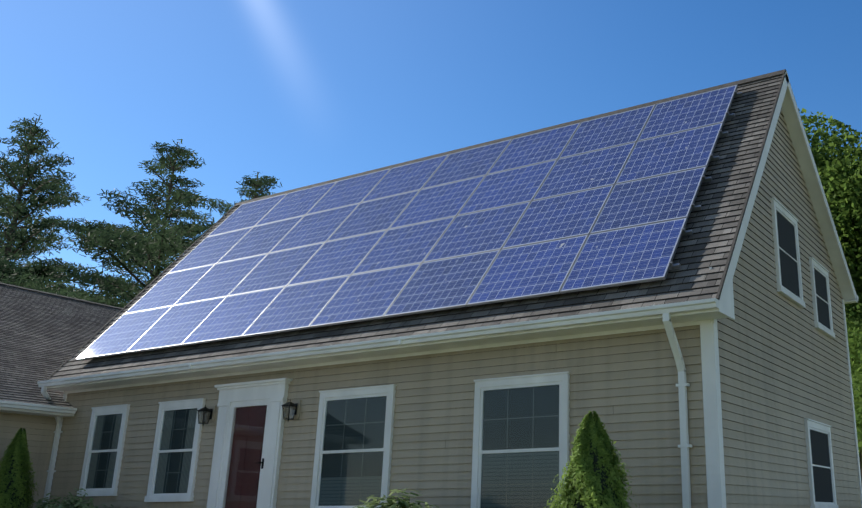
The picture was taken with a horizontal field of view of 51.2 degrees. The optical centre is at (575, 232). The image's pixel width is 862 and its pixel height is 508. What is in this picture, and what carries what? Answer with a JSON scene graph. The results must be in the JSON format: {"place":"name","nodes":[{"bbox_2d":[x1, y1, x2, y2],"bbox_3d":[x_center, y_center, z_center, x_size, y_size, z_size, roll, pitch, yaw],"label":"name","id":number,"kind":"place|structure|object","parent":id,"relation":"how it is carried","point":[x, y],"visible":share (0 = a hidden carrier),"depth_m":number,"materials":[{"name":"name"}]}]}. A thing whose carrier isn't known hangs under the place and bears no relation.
{"place":"outdoors","nodes":[
{"label":"outdoors","id":0,"kind":"place"},
{"bbox_2d":[0,428,38,507],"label":"arborvitae","id":1,"kind":"object","parent":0,"point":[21,451],"depth_m":15.50,"materials":[{"name":"green plant"}]},
{"bbox_2d":[0,113,97,293],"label":"pine","id":2,"kind":"object","parent":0,"point":[10,267],"depth_m":45.68,"materials":[{"name":"green plant"}]},
{"bbox_2d":[0,139,213,308],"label":"tree","id":3,"kind":"object","parent":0,"point":[131,253],"depth_m":41.76,"materials":[{"name":"green plant"}]},
{"bbox_2d":[188,171,281,241],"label":"tree","id":4,"kind":"object","parent":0,"point":[262,181],"depth_m":49.51,"materials":[{"name":"green plant"}]},
{"bbox_2d":[0,0,861,298],"label":"sky","id":5,"kind":"structure","parent":0,"point":[299,93],"materials":[{"name":"blue"}]},
{"bbox_2d":[798,108,861,311],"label":"maple","id":6,"kind":"object","parent":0,"point":[840,174],"depth_m":24.59,"materials":[{"name":"green plant"}]},
{"bbox_2d":[845,291,861,472],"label":"tree","id":7,"kind":"object","parent":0,"point":[854,323],"depth_m":22.19,"materials":[{"name":"green plant"}]},
{"bbox_2d":[852,376,861,471],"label":"tree","id":8,"kind":"object","parent":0,"point":[857,394],"depth_m":19.75,"materials":[{"name":"green plant"}]},
{"label":"mulch bed","id":9,"kind":"object","parent":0,"visible":0},
{"bbox_2d":[35,488,113,507],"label":"bush","id":10,"kind":"object","parent":9,"relation":"on","point":[79,504],"visible":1,"depth_m":14.76,"materials":[{"name":"green plant"}]},
{"bbox_2d":[353,488,438,507],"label":"bush","id":11,"kind":"object","parent":9,"relation":"on","point":[393,503],"visible":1,"depth_m":11.37,"materials":[{"name":"green plant"}]},
{"bbox_2d":[544,411,636,507],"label":"arborvitae","id":12,"kind":"object","parent":9,"relation":"on","point":[594,429],"depth_m":9.70,"materials":[{"name":"green plant"}]},
{"bbox_3d":[-11.668,6.057,17.008,30.380,0.550,15.280,-10,-20,28],"label":"foundation","id":13,"kind":"object","parent":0,"visible":0},
{"bbox_2d":[0,111,861,507],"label":"siding","id":14,"kind":"object","parent":13,"relation":"on","point":[432,469],"visible":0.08,"depth_m":12.80,"materials":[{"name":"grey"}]},
{"bbox_2d":[197,405,212,424],"bbox_3d":[-6.321,3.109,14.994,0.190,0.360,0.215,-10,-20,28],"label":"lantern","id":15,"kind":"object","parent":14,"relation":"attached to","point":[205,409],"depth_m":14.97,"materials":[{"name":"black metal"}]},
{"bbox_2d":[206,406,216,422],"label":"mount block","id":16,"kind":"structure","parent":14,"relation":"on","point":[213,413],"depth_m":15.07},
{"bbox_2d":[281,399,297,420],"bbox_3d":[-4.559,2.830,14.024,0.190,0.360,0.215,-10,-20,28],"label":"lantern","id":17,"kind":"object","parent":14,"relation":"attached to","point":[289,404],"depth_m":14.00,"materials":[{"name":"black metal"}]},
{"bbox_2d":[290,400,301,418],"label":"mount block","id":18,"kind":"structure","parent":14,"relation":"on","point":[298,408],"depth_m":14.11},
{"bbox_2d":[0,295,858,507],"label":"gutters","id":19,"kind":"object","parent":14,"relation":"on","point":[665,311],"visible":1,"depth_m":12.32,"materials":[{"name":"white metal"}]},
{"bbox_2d":[2,112,858,506],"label":"siding lips","id":20,"kind":"object","parent":14,"relation":"attached to","point":[684,330],"visible":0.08,"depth_m":13.72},
{"bbox_2d":[0,71,861,507],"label":"white trim","id":21,"kind":"structure","parent":14,"relation":"attached to","point":[786,105],"depth_m":12.98,"materials":[{"name":"white paint"}]},
{"bbox_2d":[718,76,853,299],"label":"roof deck","id":22,"kind":"structure","parent":21,"relation":"on","point":[750,192],"depth_m":12.45,"materials":[{"name":"brown wood"}]},
{"bbox_2d":[0,69,786,379],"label":"ridge caps","id":23,"kind":"object","parent":22,"relation":"on","point":[761,77],"visible":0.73,"depth_m":17.32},
{"bbox_2d":[76,84,737,359],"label":"pv frames","id":24,"kind":"structure","parent":22,"relation":"on","point":[500,300],"depth_m":14.87,"materials":[{"name":"silver metal"}]},
{"bbox_2d":[78,85,736,357],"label":"solar panels","id":25,"kind":"object","parent":24,"relation":"in","point":[642,252],"visible":1,"depth_m":15.27,"materials":[{"name":"blue glass"}]},
{"bbox_2d":[0,75,856,407],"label":"roof shingles","id":26,"kind":"object","parent":22,"relation":"on","point":[42,337],"visible":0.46,"depth_m":14.05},
{"bbox_2d":[668,91,742,269],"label":"pv rails","id":27,"kind":"object","parent":26,"relation":"on","point":[694,208],"visible":0.1,"depth_m":13.01,"materials":[{"name":"silver metal"}]},
{"bbox_2d":[77,197,838,507],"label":"window trim","id":28,"kind":"structure","parent":14,"relation":"attached to","point":[272,394],"depth_m":14.22,"materials":[{"name":"white wood"}]},
{"bbox_2d":[86,408,196,492],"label":"curtains","id":29,"kind":"object","parent":28,"relation":"attached to","point":[163,457],"visible":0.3,"depth_m":15.52,"materials":[{"name":"grey fabric"}]},
{"bbox_2d":[223,405,266,507],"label":"front door","id":30,"kind":"structure","parent":28,"relation":"attached to","point":[232,491],"depth_m":14.40,"materials":[{"name":"red wood"}]},
{"bbox_2d":[256,458,263,468],"bbox_3d":[-5.066,3.700,14.117,0.130,0.160,0.034,-10,-20,28],"label":"door handle","id":31,"kind":"object","parent":30,"relation":"attached to","point":[262,463],"visible":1,"depth_m":14.10,"materials":[{"name":"metal"}]},
{"bbox_2d":[86,385,558,505],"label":"window sashes","id":32,"kind":"object","parent":28,"relation":"attached to","point":[546,436],"depth_m":13.18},
{"bbox_2d":[87,385,558,507],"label":"window glass","id":33,"kind":"object","parent":32,"relation":"in","point":[367,453],"visible":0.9,"depth_m":13.14,"materials":[{"name":"glass"}]},
{"bbox_2d":[88,387,558,507],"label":"window muntins","id":34,"kind":"object","parent":32,"relation":"attached to","point":[364,423],"depth_m":13.23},
{"bbox_2d":[319,451,558,507],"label":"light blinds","id":35,"kind":"object","parent":28,"relation":"attached to","point":[544,495],"visible":0.75,"depth_m":11.84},
{"bbox_2d":[776,210,832,501],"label":"window screens","id":36,"kind":"object","parent":28,"relation":"attached to","point":[819,440],"depth_m":14.41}
]}

